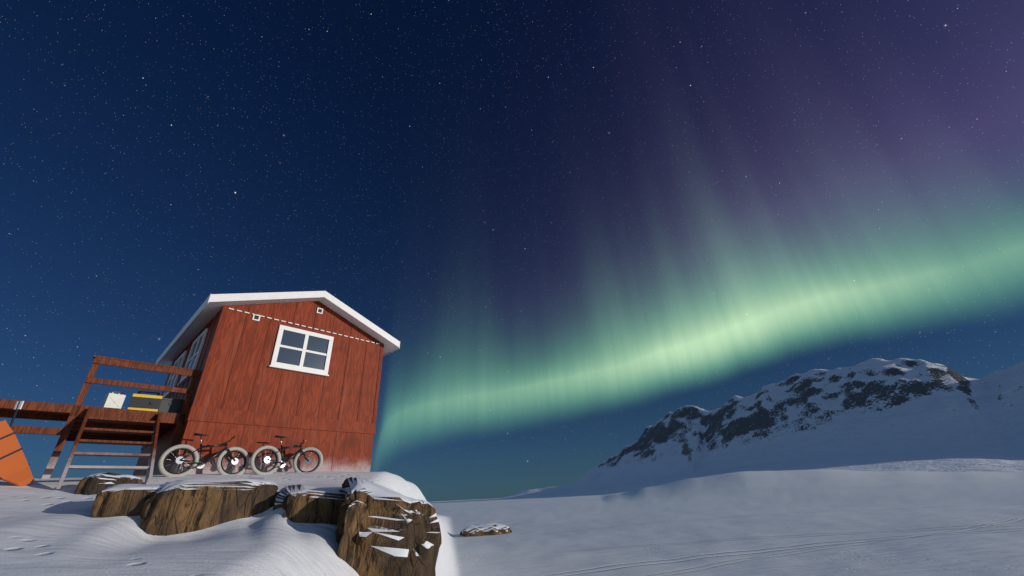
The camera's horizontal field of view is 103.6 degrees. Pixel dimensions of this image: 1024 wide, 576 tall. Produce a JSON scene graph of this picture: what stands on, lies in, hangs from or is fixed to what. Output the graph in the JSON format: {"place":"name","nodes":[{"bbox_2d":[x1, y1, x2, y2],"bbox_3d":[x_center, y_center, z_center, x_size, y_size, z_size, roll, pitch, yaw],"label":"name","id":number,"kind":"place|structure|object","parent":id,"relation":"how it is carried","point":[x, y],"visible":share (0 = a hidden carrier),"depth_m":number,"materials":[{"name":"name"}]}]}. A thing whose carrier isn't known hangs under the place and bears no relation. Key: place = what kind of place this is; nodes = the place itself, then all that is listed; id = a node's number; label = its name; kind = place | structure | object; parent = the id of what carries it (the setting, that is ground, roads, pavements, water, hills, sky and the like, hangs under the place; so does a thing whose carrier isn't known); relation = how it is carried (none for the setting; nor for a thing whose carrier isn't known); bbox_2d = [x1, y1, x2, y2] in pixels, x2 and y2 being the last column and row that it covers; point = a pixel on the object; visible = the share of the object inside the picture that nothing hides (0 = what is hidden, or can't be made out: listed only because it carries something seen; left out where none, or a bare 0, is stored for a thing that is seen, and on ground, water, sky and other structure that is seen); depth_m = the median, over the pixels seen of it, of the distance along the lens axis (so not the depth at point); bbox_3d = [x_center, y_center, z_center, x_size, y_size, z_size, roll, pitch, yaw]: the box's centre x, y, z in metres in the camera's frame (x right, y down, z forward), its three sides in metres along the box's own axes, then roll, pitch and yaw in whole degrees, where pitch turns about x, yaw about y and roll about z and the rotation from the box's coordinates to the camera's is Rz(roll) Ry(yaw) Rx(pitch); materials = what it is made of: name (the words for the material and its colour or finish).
{"place":"outdoors","nodes":[
{"label":"outdoors","id":0,"kind":"place"},
{"bbox_2d":[0,469,1023,575],"bbox_3d":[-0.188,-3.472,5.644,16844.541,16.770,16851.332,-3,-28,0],"label":"snow ground","id":1,"kind":"structure","parent":0,"point":[821,522],"depth_m":16.73,"materials":[{"name":"white snow"}]},
{"bbox_2d":[9,401,23,427],"bbox_3d":[-8.090,2.585,6.359,0.100,1.550,0.029,-3,-23,0],"label":"shovel","id":2,"kind":"object","parent":1,"relation":"on","point":[18,405],"visible":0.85,"depth_m":6.61,"materials":[{"name":"plastic"}]},
{"bbox_2d":[0,420,34,485],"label":"tent","id":3,"kind":"object","parent":1,"relation":"on","point":[15,470],"visible":0.98,"depth_m":6.26,"materials":[{"name":"orange fabric"}]},
{"bbox_2d":[0,355,200,488],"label":"deck","id":4,"kind":"structure","parent":1,"relation":"on","point":[98,425],"depth_m":7.84,"materials":[{"name":"brown wood"}]},
{"bbox_2d":[101,391,125,408],"bbox_3d":[-8.097,2.299,8.187,0.149,0.376,0.272,-17,-31,24],"label":"jerrycan","id":5,"kind":"object","parent":4,"relation":"on","point":[112,400],"visible":0.92,"depth_m":8.14,"materials":[{"name":"white plastic"}]},
{"bbox_2d":[128,390,162,411],"bbox_3d":[-7.776,2.420,8.552,0.490,0.470,0.310,20,-35,-36],"label":"generator","id":6,"kind":"object","parent":4,"relation":"on","point":[139,401],"visible":0.84,"depth_m":8.47,"materials":[{"name":"yellow"}]},
{"bbox_2d":[157,398,183,412],"bbox_3d":[-7.522,2.638,8.855,0.325,0.340,0.420,-26,-35,37],"label":"crate","id":7,"kind":"object","parent":4,"relation":"on","point":[169,405],"visible":0.62,"depth_m":8.76,"materials":[{"name":"black plastic"}]},
{"bbox_2d":[74,472,142,494],"bbox_3d":[-6.396,3.172,6.356,0.791,0.467,0.584,11,-31,-25],"label":"rock by stairs","id":8,"kind":"object","parent":1,"relation":"on","point":[93,484],"visible":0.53,"depth_m":6.20,"materials":[{"name":"brown stone"}]},
{"bbox_2d":[91,484,160,517],"bbox_3d":[-4.741,2.925,5.523,1.488,0.477,1.051,17,-33,-33],"label":"rock outcrop","id":9,"kind":"object","parent":1,"relation":"on","point":[121,500],"visible":0.39,"depth_m":4.95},
{"bbox_2d":[158,433,249,476],"bbox_3d":[-6.176,3.417,8.195,0.594,0.853,1.554,-34,-40,31],"label":"fat bike","id":10,"kind":"object","parent":1,"relation":"on","point":[194,463],"visible":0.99,"depth_m":8.07,"materials":[{"name":"black"}]},
{"bbox_2d":[140,477,279,535],"bbox_3d":[-4.259,3.297,5.764,1.689,1.096,1.762,17,-33,-33],"label":"outcrop rock","id":11,"kind":"object","parent":1,"relation":"on","point":[180,506],"visible":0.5,"depth_m":5.16,"materials":[{"name":"brown stone"}]},
{"bbox_2d":[133,291,399,475],"bbox_3d":[-7.407,3.363,12.068,6.280,5.938,5.008,-26,-35,37],"label":"hut","id":12,"kind":"object","parent":1,"relation":"on","point":[295,368],"visible":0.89,"depth_m":10.18,"materials":[{"name":"red wood"}]},
{"bbox_2d":[250,435,322,474],"bbox_3d":[-5.083,3.807,9.137,0.555,0.854,1.527,-30,-37,28],"label":"fat bike","id":13,"kind":"object","parent":1,"relation":"on","point":[278,462],"visible":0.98,"depth_m":9.04,"materials":[{"name":"black"}]},
{"bbox_2d":[273,484,346,524],"bbox_3d":[-2.886,3.508,6.011,1.402,1.091,1.852,11,-31,-26],"label":"outcrop rock","id":14,"kind":"object","parent":1,"relation":"on","point":[299,503],"visible":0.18,"depth_m":5.44,"materials":[{"name":"brown stone"}]},
{"bbox_2d":[335,477,441,575],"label":"cliff rock","id":15,"kind":"object","parent":1,"relation":"on","point":[380,530],"visible":0.91,"depth_m":5.04,"materials":[{"name":"brown stone"}]},
{"bbox_2d":[460,523,511,536],"bbox_3d":[-2.102,19.803,32.350,4.099,1.551,3.119,2,-28,-10],"label":"field boulder","id":16,"kind":"object","parent":1,"relation":"on","point":[485,529],"visible":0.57,"depth_m":31.52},
{"bbox_2d":[0,0,1023,501],"label":"sky","id":17,"kind":"structure","parent":0,"point":[575,225],"materials":[{"name":"blue"}]},
{"bbox_2d":[429,358,1023,502],"bbox_3d":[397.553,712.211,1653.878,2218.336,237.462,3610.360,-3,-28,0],"label":"mountain","id":18,"kind":"structure","parent":0,"point":[898,414],"depth_m":725.98,"materials":[{"name":"white snow"}]}
]}

